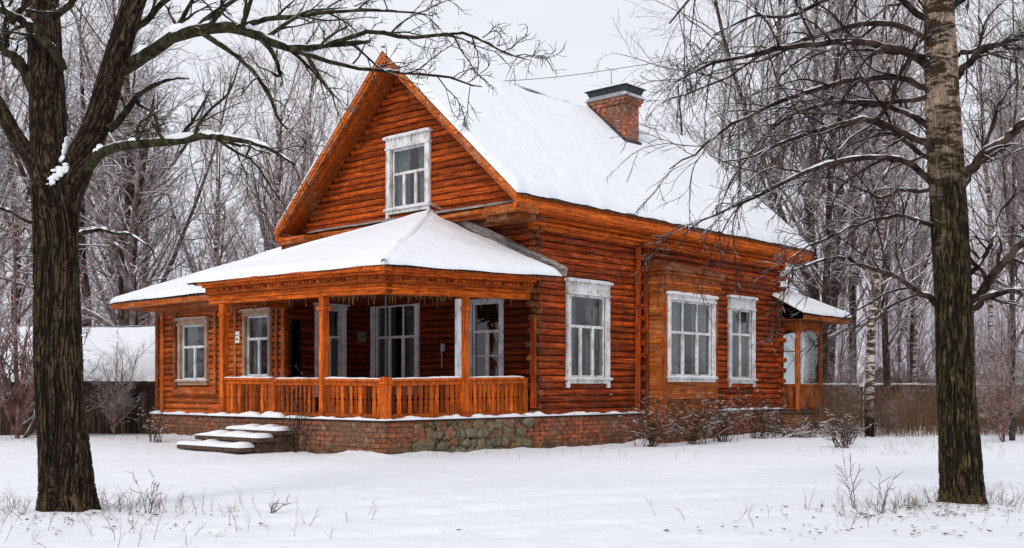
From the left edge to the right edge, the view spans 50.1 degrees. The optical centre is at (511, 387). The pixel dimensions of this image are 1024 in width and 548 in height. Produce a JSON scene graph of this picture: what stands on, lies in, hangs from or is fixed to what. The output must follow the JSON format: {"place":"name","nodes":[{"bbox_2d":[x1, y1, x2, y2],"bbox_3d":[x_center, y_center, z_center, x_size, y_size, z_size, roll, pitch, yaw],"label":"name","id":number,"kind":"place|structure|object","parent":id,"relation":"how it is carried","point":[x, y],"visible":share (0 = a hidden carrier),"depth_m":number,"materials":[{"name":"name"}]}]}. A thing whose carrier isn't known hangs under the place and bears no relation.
{"place":"outdoors","nodes":[
{"label":"outdoors","id":0,"kind":"place"},
{"bbox_2d":[0,389,1023,547],"bbox_3d":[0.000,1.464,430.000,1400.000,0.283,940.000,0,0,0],"label":"snowy ground","id":1,"kind":"structure","parent":0,"point":[572,497],"depth_m":14.46,"materials":[{"name":"white snow"}]},
{"bbox_2d":[0,7,31,249],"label":"birch","id":2,"kind":"object","parent":1,"relation":"on","point":[11,154],"visible":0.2,"depth_m":49.11,"materials":[{"name":"grey plant"}]},
{"bbox_2d":[0,80,32,318],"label":"spreading tree","id":3,"kind":"object","parent":1,"relation":"on","point":[4,262],"visible":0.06,"depth_m":84.59,"materials":[{"name":"grey plant"}]},
{"bbox_2d":[0,136,80,322],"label":"spreading tree","id":4,"kind":"object","parent":1,"relation":"on","point":[8,260],"visible":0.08,"depth_m":70.43,"materials":[{"name":"grey plant"}]},
{"bbox_2d":[0,207,114,438],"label":"hazel bush","id":5,"kind":"object","parent":1,"relation":"on","point":[20,400],"visible":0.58,"depth_m":30.73,"materials":[{"name":"brown plant"}]},
{"bbox_2d":[0,0,116,298],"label":"spreading tree","id":6,"kind":"object","parent":1,"relation":"on","point":[2,286],"visible":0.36,"depth_m":44.88,"materials":[{"name":"grey plant"}]},
{"bbox_2d":[0,23,132,297],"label":"spreading tree","id":7,"kind":"object","parent":1,"relation":"on","point":[18,184],"visible":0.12,"depth_m":56.97,"materials":[{"name":"plant"}]},
{"bbox_2d":[0,326,154,434],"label":"plank shed","id":8,"kind":"structure","parent":1,"relation":"on","point":[132,336],"depth_m":34.01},
{"bbox_2d":[0,0,187,325],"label":"spreading tree","id":9,"kind":"object","parent":1,"relation":"on","point":[19,258],"visible":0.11,"depth_m":54.15,"materials":[{"name":"grey wood"}]},
{"bbox_2d":[80,177,110,325],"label":"bare tree","id":10,"kind":"object","parent":1,"relation":"on","point":[87,217],"visible":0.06,"depth_m":75.40,"materials":[{"name":"plant"}]},
{"bbox_2d":[7,105,193,324],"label":"spreading tree","id":11,"kind":"object","parent":1,"relation":"on","point":[110,272],"visible":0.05,"depth_m":79.00,"materials":[{"name":"plant"}]},
{"bbox_2d":[0,0,223,326],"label":"spreading tree","id":12,"kind":"object","parent":1,"relation":"on","point":[85,285],"visible":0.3,"depth_m":41.89,"materials":[{"name":"brown plant"}]},
{"bbox_2d":[83,328,154,434],"bbox_3d":[-11.794,-0.098,32.839,2.505,3.384,2.627,0,0,4],"label":"hazel bush","id":13,"kind":"object","parent":1,"relation":"on","point":[117,405],"visible":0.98,"depth_m":32.84,"materials":[{"name":"brown plant"}]},
{"bbox_2d":[6,30,231,325],"bbox_3d":[-18.810,-8.168,52.281,10.343,19.762,13.763,0,0,-24],"label":"spreading tree","id":14,"kind":"object","parent":1,"relation":"on","point":[102,224],"visible":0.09,"depth_m":51.98,"materials":[{"name":"plant"}]},
{"bbox_2d":[84,280,154,325],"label":"bush","id":15,"kind":"object","parent":1,"relation":"on","point":[117,318],"visible":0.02,"depth_m":42.18,"materials":[{"name":"grey plant"}]},
{"bbox_2d":[0,0,253,325],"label":"dark tree","id":16,"kind":"object","parent":1,"relation":"on","point":[133,178],"visible":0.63,"depth_m":38.92,"materials":[{"name":"plant"}]},
{"bbox_2d":[62,0,202,325],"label":"bare tree","id":17,"kind":"object","parent":1,"relation":"on","point":[137,282],"visible":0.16,"depth_m":53.69,"materials":[{"name":"brown plant"}]},
{"bbox_2d":[64,0,217,325],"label":"bare tree","id":18,"kind":"object","parent":1,"relation":"on","point":[121,255],"visible":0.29,"depth_m":47.37,"materials":[{"name":"brown plant"}]},
{"bbox_2d":[127,470,162,513],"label":"dry weed","id":19,"kind":"object","parent":1,"relation":"on","point":[151,504],"visible":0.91,"depth_m":12.38,"materials":[{"name":"brown plant"}]},
{"bbox_2d":[136,405,167,442],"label":"dry bush","id":20,"kind":"object","parent":1,"relation":"on","point":[155,427],"visible":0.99,"depth_m":29.48,"materials":[{"name":"plant"}]},
{"bbox_2d":[21,21,297,325],"bbox_3d":[-18.913,-9.300,60.841,15.515,22.279,11.660,0,0,-14],"label":"spreading tree","id":21,"kind":"object","parent":1,"relation":"on","point":[192,213],"visible":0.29,"depth_m":61.54,"materials":[{"name":"plant"}]},
{"bbox_2d":[108,93,301,283],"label":"spreading tree","id":22,"kind":"object","parent":1,"relation":"on","point":[222,247],"visible":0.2,"depth_m":81.55,"materials":[{"name":"grey plant"}]},
{"bbox_2d":[151,41,298,273],"bbox_3d":[-12.370,-6.633,46.282,6.404,16.566,5.678,0,0,-21],"label":"birch","id":23,"kind":"object","parent":1,"relation":"on","point":[216,224],"visible":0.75,"depth_m":46.20,"materials":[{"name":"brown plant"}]},
{"bbox_2d":[218,139,290,260],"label":"bare tree","id":24,"kind":"object","parent":1,"relation":"on","point":[246,248],"visible":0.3,"depth_m":72.65,"materials":[{"name":"grey wood"}]},
{"bbox_2d":[181,46,331,270],"bbox_3d":[-12.445,-8.822,62.398,8.432,21.414,10.738,0,0,45],"label":"spreading tree","id":25,"kind":"object","parent":1,"relation":"on","point":[257,199],"visible":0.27,"depth_m":62.75,"materials":[{"name":"plant"}]},
{"bbox_2d":[233,111,295,260],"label":"bare tree","id":26,"kind":"object","parent":1,"relation":"on","point":[271,161],"visible":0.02,"depth_m":84.87,"materials":[{"name":"grey wood"}]},
{"bbox_2d":[269,496,291,512],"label":"dry weed","id":27,"kind":"object","parent":1,"relation":"on","point":[272,508],"visible":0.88,"depth_m":12.60,"materials":[{"name":"brown plant"}]},
{"bbox_2d":[219,0,342,255],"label":"birch","id":28,"kind":"object","parent":1,"relation":"on","point":[275,184],"visible":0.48,"depth_m":51.84,"materials":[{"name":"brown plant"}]},
{"bbox_2d":[257,147,308,226],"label":"bare tree","id":29,"kind":"object","parent":1,"relation":"on","point":[290,176],"visible":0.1,"depth_m":69.46,"materials":[{"name":"grey plant"}]},
{"bbox_2d":[0,0,566,511],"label":"forked tree","id":30,"kind":"object","parent":1,"relation":"on","point":[58,164],"visible":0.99,"depth_m":12.05,"materials":[{"name":"brown plant"}]},
{"bbox_2d":[262,95,325,197],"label":"bare tree","id":31,"kind":"object","parent":1,"relation":"on","point":[305,141],"visible":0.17,"depth_m":77.24,"materials":[{"name":"grey plant"}]},
{"bbox_2d":[271,361,318,451],"bbox_3d":[-4.848,0.415,24.653,0.852,2.186,0.857,0,0,-37],"label":"shrub","id":32,"kind":"object","parent":1,"relation":"on","point":[295,447],"visible":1,"depth_m":24.60,"materials":[{"name":"brown plant"}]},
{"bbox_2d":[273,114,336,201],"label":"bare tree","id":33,"kind":"object","parent":1,"relation":"on","point":[308,152],"visible":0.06,"depth_m":83.96,"materials":[{"name":"grey wood"}]},
{"bbox_2d":[244,0,370,248],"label":"birch","id":34,"kind":"object","parent":1,"relation":"on","point":[310,134],"visible":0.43,"depth_m":48.07,"materials":[{"name":"grey plant"}]},
{"bbox_2d":[270,32,366,206],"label":"spreading tree","id":35,"kind":"object","parent":1,"relation":"on","point":[352,85],"visible":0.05,"depth_m":72.36,"materials":[{"name":"grey wood"}]},
{"bbox_2d":[315,98,342,123],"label":"bare tree","id":36,"kind":"object","parent":1,"relation":"on","point":[329,110],"visible":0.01,"depth_m":80.30,"materials":[{"name":"grey plant"}]},
{"bbox_2d":[110,45,850,454],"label":"wooden house","id":37,"kind":"structure","parent":1,"relation":"on","point":[430,281],"depth_m":28.97,"materials":[{"name":"orange wood"}]},
{"bbox_2d":[174,316,209,384],"bbox_3d":[-9.133,-1.053,31.703,1.660,1.966,0.418,0,0,42],"label":"window","id":38,"kind":"structure","parent":37,"relation":"in","point":[192,323],"depth_m":31.99,"materials":[{"name":"grey paint"}]},
{"bbox_2d":[239,307,272,376],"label":"window","id":39,"kind":"structure","parent":37,"relation":"in","point":[257,314],"depth_m":29.86,"materials":[{"name":"grey paint"}]},
{"bbox_2d":[313,303,349,396],"bbox_3d":[-4.984,-1.015,29.767,0.418,2.530,1.160,0,0,42],"label":"window","id":40,"kind":"structure","parent":37,"relation":"in","point":[337,340],"depth_m":30.00,"materials":[{"name":"grey paint"}]},
{"bbox_2d":[370,303,419,394],"bbox_3d":[-3.157,-1.120,30.179,2.070,2.640,0.416,0,0,42],"label":"window","id":41,"kind":"structure","parent":37,"relation":"in","point":[412,335],"depth_m":30.34,"materials":[{"name":"grey paint"}]},
{"bbox_2d":[382,127,432,218],"bbox_3d":[-2.669,-5.614,28.948,1.800,2.208,0.418,0,0,42],"label":"window","id":42,"kind":"structure","parent":37,"relation":"in","point":[410,140],"depth_m":29.01,"materials":[{"name":"white paint"}]},
{"bbox_2d":[469,298,503,388],"bbox_3d":[-0.640,-1.135,27.857,1.320,2.370,0.320,0,0,42],"label":"window","id":43,"kind":"structure","parent":37,"relation":"in","point":[479,301],"depth_m":27.86,"materials":[{"name":"grey paint"}]},
{"bbox_2d":[564,277,613,387],"bbox_3d":[1.891,-1.384,28.291,0.415,2.788,1.890,0,0,42],"label":"window","id":44,"kind":"structure","parent":37,"relation":"in","point":[594,292],"depth_m":28.46,"materials":[{"name":"white paint"}]},
{"bbox_2d":[507,38,770,80],"bbox_3d":[5.839,-12.207,38.836,18.521,5.478,3.072,0,0,-40],"label":"overhead wire","id":45,"kind":"object","parent":37,"relation":"attached to","point":[623,67],"visible":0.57,"depth_m":34.78,"materials":[{"name":"black metal"}]},
{"bbox_2d":[666,291,718,381],"bbox_3d":[4.947,-1.385,30.540,0.362,2.470,2.500,0,0,42],"label":"window","id":46,"kind":"structure","parent":37,"relation":"in","point":[675,336],"depth_m":30.75,"materials":[{"name":"white paint"}]},
{"bbox_2d":[725,295,757,386],"bbox_3d":[7.041,-1.423,34.027,0.418,2.826,1.690,0,0,42],"label":"window","id":47,"kind":"structure","parent":37,"relation":"in","point":[746,304],"depth_m":34.25,"materials":[{"name":"white paint"}]},
{"bbox_2d":[0,113,1023,391],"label":"distant wood","id":48,"kind":"object","parent":1,"relation":"on","point":[894,313],"visible":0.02,"depth_m":103.35,"materials":[{"name":"plant"}]},
{"bbox_2d":[609,390,702,446],"bbox_3d":[3.737,0.766,28.094,2.411,1.627,1.465,0,0,0],"label":"bare bush","id":49,"kind":"object","parent":1,"relation":"on","point":[650,437],"visible":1,"depth_m":28.13,"materials":[{"name":"brown plant"}]},
{"bbox_2d":[646,48,726,159],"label":"bare tree","id":50,"kind":"object","parent":1,"relation":"on","point":[673,118],"visible":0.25,"depth_m":51.98,"materials":[{"name":"grey wood"}]},
{"bbox_2d":[647,391,743,444],"bbox_3d":[4.886,0.790,29.283,2.416,1.568,2.225,0,0,16],"label":"bare bush","id":51,"kind":"object","parent":1,"relation":"on","point":[699,431],"visible":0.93,"depth_m":29.24,"materials":[{"name":"brown plant"}]},
{"bbox_2d":[646,0,774,202],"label":"birch","id":52,"kind":"object","parent":1,"relation":"on","point":[723,118],"visible":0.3,"depth_m":56.97,"materials":[{"name":"grey plant"}]},
{"bbox_2d":[696,112,756,182],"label":"spreading tree","id":53,"kind":"object","parent":1,"relation":"on","point":[709,134],"visible":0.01,"depth_m":79.78,"materials":[{"name":"plant"}]},
{"bbox_2d":[697,385,765,441],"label":"bare bush","id":54,"kind":"object","parent":1,"relation":"on","point":[724,434],"visible":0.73,"depth_m":30.33,"materials":[{"name":"brown plant"}]},
{"bbox_2d":[698,2,802,266],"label":"bare tree","id":55,"kind":"object","parent":1,"relation":"on","point":[763,67],"visible":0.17,"depth_m":65.29,"materials":[{"name":"grey plant"}]},
{"bbox_2d":[585,0,933,408],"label":"spreading tree","id":56,"kind":"object","parent":1,"relation":"on","point":[814,293],"visible":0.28,"depth_m":51.27,"materials":[{"name":"plant"}]},
{"bbox_2d":[731,375,789,438],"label":"bare bush","id":57,"kind":"object","parent":1,"relation":"on","point":[763,426],"visible":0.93,"depth_m":31.80,"materials":[{"name":"brown plant"}]},
{"bbox_2d":[748,406,801,436],"bbox_3d":[7.774,1.422,33.262,2.322,1.712,1.362,0,0,0],"label":"branch pile","id":58,"kind":"object","parent":1,"relation":"on","point":[781,425],"visible":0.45,"depth_m":33.34,"materials":[{"name":"brown plant"}]},
{"bbox_2d":[698,0,888,271],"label":"birch","id":59,"kind":"object","parent":1,"relation":"on","point":[771,198],"visible":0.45,"depth_m":45.28,"materials":[{"name":"grey plant"}]},
{"bbox_2d":[761,37,857,300],"bbox_3d":[15.738,-8.659,58.338,5.983,20.690,6.009,0,0,-34],"label":"birch","id":60,"kind":"object","parent":1,"relation":"on","point":[804,175],"visible":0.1,"depth_m":58.31,"materials":[{"name":"grey plant"}]},
{"bbox_2d":[606,0,1023,503],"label":"old birch","id":61,"kind":"object","parent":1,"relation":"on","point":[947,179],"visible":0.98,"depth_m":13.02,"materials":[{"name":"brown plant"}]},
{"bbox_2d":[765,413,865,438],"bbox_3d":[8.890,1.355,32.550,3.403,1.285,2.245,0,0,0],"label":"branch pile","id":62,"kind":"object","parent":1,"relation":"on","point":[802,433],"visible":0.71,"depth_m":32.48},
{"bbox_2d":[729,0,924,385],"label":"bare tree","id":63,"kind":"object","parent":1,"relation":"on","point":[825,290],"visible":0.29,"depth_m":44.09,"materials":[{"name":"grey plant"}]},
{"bbox_2d":[790,150,873,356],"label":"bare tree","id":64,"kind":"object","parent":1,"relation":"on","point":[840,253],"visible":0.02,"depth_m":80.77,"materials":[{"name":"plant"}]},
{"bbox_2d":[827,406,863,444],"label":"dry bush","id":65,"kind":"object","parent":1,"relation":"on","point":[853,431],"visible":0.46,"depth_m":28.91,"materials":[{"name":"brown plant"}]},
{"bbox_2d":[816,402,875,447],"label":"dry bush","id":66,"kind":"object","parent":1,"relation":"on","point":[844,442],"visible":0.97,"depth_m":27.48,"materials":[{"name":"brown plant"}]},
{"bbox_2d":[800,300,894,391],"bbox_3d":[13.680,-0.985,45.482,4.143,5.336,3.951,0,0,-36],"label":"bush","id":67,"kind":"object","parent":1,"relation":"on","point":[852,364],"visible":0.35,"depth_m":45.50,"materials":[{"name":"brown plant"}]},
{"bbox_2d":[837,442,864,508],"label":"dry weed","id":68,"kind":"object","parent":1,"relation":"on","point":[853,503],"visible":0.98,"depth_m":13.16,"materials":[{"name":"brown plant"}]},
{"bbox_2d":[716,0,987,385],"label":"spreading tree","id":69,"kind":"object","parent":1,"relation":"on","point":[832,303],"visible":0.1,"depth_m":54.04,"materials":[{"name":"grey plant"}]},
{"bbox_2d":[824,360,880,419],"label":"bush","id":70,"kind":"object","parent":1,"relation":"on","point":[848,401],"visible":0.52,"depth_m":37.40,"materials":[{"name":"brown plant"}]},
{"bbox_2d":[835,352,877,387],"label":"bush","id":71,"kind":"object","parent":1,"relation":"on","point":[857,369],"visible":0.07,"depth_m":56.73,"materials":[{"name":"grey plant"}]},
{"bbox_2d":[795,0,929,400],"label":"bare tree","id":72,"kind":"object","parent":1,"relation":"on","point":[852,296],"visible":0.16,"depth_m":50.33,"materials":[{"name":"grey plant"}]},
{"bbox_2d":[807,30,928,319],"bbox_3d":[19.038,-8.975,58.448,6.158,21.295,6.185,0,0,-30],"label":"birch","id":73,"kind":"object","parent":1,"relation":"on","point":[867,233],"visible":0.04,"depth_m":58.40,"materials":[{"name":"grey plant"}]},
{"bbox_2d":[856,349,908,411],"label":"bush","id":74,"kind":"object","parent":1,"relation":"on","point":[880,377],"visible":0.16,"depth_m":53.77,"materials":[{"name":"grey plant"}]},
{"bbox_2d":[870,467,902,513],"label":"dry weed","id":75,"kind":"object","parent":1,"relation":"on","point":[884,504],"visible":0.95,"depth_m":12.89,"materials":[{"name":"brown plant"}]},
{"bbox_2d":[863,382,916,433],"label":"bush","id":76,"kind":"object","parent":1,"relation":"on","point":[890,422],"visible":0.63,"depth_m":34.81,"materials":[{"name":"brown plant"}]},
{"bbox_2d":[777,0,1003,436],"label":"birch","id":77,"kind":"object","parent":1,"relation":"on","point":[875,278],"visible":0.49,"depth_m":33.37,"materials":[{"name":"grey plant"}]},
{"bbox_2d":[863,327,935,413],"bbox_3d":[15.064,-0.396,42.322,3.352,4.037,3.715,0,0,9],"label":"bush","id":78,"kind":"object","parent":1,"relation":"on","point":[900,369],"visible":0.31,"depth_m":42.13,"materials":[{"name":"grey plant"}]},
{"bbox_2d":[864,307,935,388],"bbox_3d":[20.781,-1.286,56.651,5.484,5.959,4.948,0,0,7],"label":"bush","id":79,"kind":"object","parent":1,"relation":"on","point":[907,352],"visible":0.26,"depth_m":56.59,"materials":[{"name":"grey plant"}]},
{"bbox_2d":[875,128,933,360],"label":"bare tree","id":80,"kind":"object","parent":1,"relation":"on","point":[898,350],"visible":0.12,"depth_m":82.78,"materials":[{"name":"grey plant"}]},
{"bbox_2d":[875,362,935,401],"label":"distant shed","id":81,"kind":"structure","parent":1,"relation":"on","point":[908,370],"depth_m":61.17,"materials":[{"name":"wood"}]},
{"bbox_2d":[814,0,1006,428],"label":"leaning tree","id":82,"kind":"object","parent":1,"relation":"on","point":[886,349],"visible":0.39,"depth_m":37.77,"materials":[{"name":"grey wood"}]},
{"bbox_2d":[802,383,1023,426],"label":"plank fence","id":83,"kind":"object","parent":1,"relation":"on","point":[893,387],"visible":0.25,"depth_m":40.63,"materials":[{"name":"brown wood"}]},
{"bbox_2d":[858,36,969,382],"bbox_3d":[19.010,-7.333,51.646,5.771,17.968,5.327,0,0,7],"label":"bare tree","id":84,"kind":"object","parent":1,"relation":"on","point":[910,338],"visible":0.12,"depth_m":51.37,"materials":[{"name":"grey wood"}]},
{"bbox_2d":[807,373,1023,436],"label":"reeds","id":85,"kind":"object","parent":1,"relation":"on","point":[929,422],"visible":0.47,"depth_m":34.56,"materials":[{"name":"brown plant"}]},
{"bbox_2d":[852,17,984,385],"bbox_3d":[17.314,-7.237,46.680,5.129,17.734,5.151,0,0,-36],"label":"birch","id":86,"kind":"object","parent":1,"relation":"on","point":[915,303],"visible":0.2,"depth_m":46.71,"materials":[{"name":"grey plant"}]},
{"bbox_2d":[900,379,936,424],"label":"bush","id":87,"kind":"object","parent":1,"relation":"on","point":[913,400],"visible":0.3,"depth_m":37.65,"materials":[{"name":"brown plant"}]},
{"bbox_2d":[907,343,935,386],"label":"bush","id":88,"kind":"object","parent":1,"relation":"on","point":[928,375],"visible":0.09,"depth_m":55.57,"materials":[{"name":"grey plant"}]},
{"bbox_2d":[914,364,977,417],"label":"bush","id":89,"kind":"object","parent":1,"relation":"on","point":[931,384],"visible":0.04,"depth_m":37.89,"materials":[{"name":"brown plant"}]},
{"bbox_2d":[893,0,1023,391],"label":"birch","id":90,"kind":"object","parent":1,"relation":"on","point":[988,302],"visible":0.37,"depth_m":46.97,"materials":[{"name":"grey plant"}]},
{"bbox_2d":[898,2,1023,308],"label":"spreading tree","id":91,"kind":"object","parent":1,"relation":"on","point":[1003,284],"visible":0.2,"depth_m":50.65,"materials":[{"name":"grey plant"}]},
{"bbox_2d":[930,354,997,417],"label":"bush","id":92,"kind":"object","parent":1,"relation":"on","point":[979,384],"visible":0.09,"depth_m":33.96,"materials":[{"name":"brown plant"}]},
{"bbox_2d":[907,280,1023,387],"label":"bush","id":93,"kind":"object","parent":1,"relation":"on","point":[982,353],"visible":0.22,"depth_m":41.66,"materials":[{"name":"brown plant"}]},
{"bbox_2d":[926,310,1005,381],"bbox_3d":[23.957,-1.206,57.306,5.358,5.822,4.835,0,0,4],"label":"bush","id":94,"kind":"object","parent":1,"relation":"on","point":[978,337],"visible":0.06,"depth_m":57.83,"materials":[{"name":"brown plant"}]},
{"bbox_2d":[956,0,1023,312],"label":"bare tree","id":95,"kind":"object","parent":1,"relation":"on","point":[1010,125],"visible":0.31,"depth_m":45.40,"materials":[{"name":"grey wood"}]},
{"bbox_2d":[976,348,1004,390],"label":"bush","id":96,"kind":"object","parent":1,"relation":"on","point":[986,366],"visible":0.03,"depth_m":52.97,"materials":[{"name":"brown plant"}]},
{"bbox_2d":[961,83,1023,318],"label":"spreading tree","id":97,"kind":"object","parent":1,"relation":"on","point":[990,182],"visible":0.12,"depth_m":69.36,"materials":[{"name":"grey wood"}]},
{"bbox_2d":[963,97,1023,352],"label":"spreading tree","id":98,"kind":"object","parent":1,"relation":"on","point":[1000,219],"visible":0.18,"depth_m":68.68,"materials":[{"name":"grey plant"}]},
{"bbox_2d":[964,0,1023,440],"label":"young tree","id":99,"kind":"object","parent":1,"relation":"on","point":[1009,216],"visible":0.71,"depth_m":30.50,"materials":[{"name":"grey plant"}]},
{"bbox_2d":[971,89,1023,409],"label":"bare tree","id":100,"kind":"object","parent":1,"relation":"on","point":[1019,297],"visible":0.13,"depth_m":73.17,"materials":[{"name":"grey plant"}]},
{"bbox_2d":[974,301,1023,441],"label":"hazel bush","id":101,"kind":"object","parent":1,"relation":"on","point":[998,398],"visible":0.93,"depth_m":29.91,"materials":[{"name":"brown plant"}]},
{"bbox_2d":[976,304,1023,385],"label":"bush","id":102,"kind":"object","parent":1,"relation":"on","point":[1006,347],"visible":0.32,"depth_m":41.12,"materials":[{"name":"brown plant"}]},
{"bbox_2d":[978,324,1023,380],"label":"bush","id":103,"kind":"object","parent":1,"relation":"on","point":[1005,355],"visible":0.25,"depth_m":46.47,"materials":[{"name":"brown plant"}]},
{"bbox_2d":[990,342,1023,419],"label":"bush","id":104,"kind":"object","parent":1,"relation":"on","point":[1018,384],"visible":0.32,"depth_m":33.90,"materials":[{"name":"brown plant"}]},
{"bbox_2d":[998,350,1023,385],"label":"bush","id":105,"kind":"object","parent":1,"relation":"on","point":[1020,369],"visible":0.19,"depth_m":38.12,"materials":[{"name":"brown plant"}]},
{"bbox_2d":[0,432,1023,547],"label":"dry grass","id":106,"kind":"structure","parent":0,"point":[895,501],"depth_m":12.57,"materials":[{"name":"brown plant"}]},
{"bbox_2d":[0,0,1023,386],"label":"sky","id":107,"kind":"structure","parent":0,"point":[588,28],"materials":[{"name":"white"}]}
]}

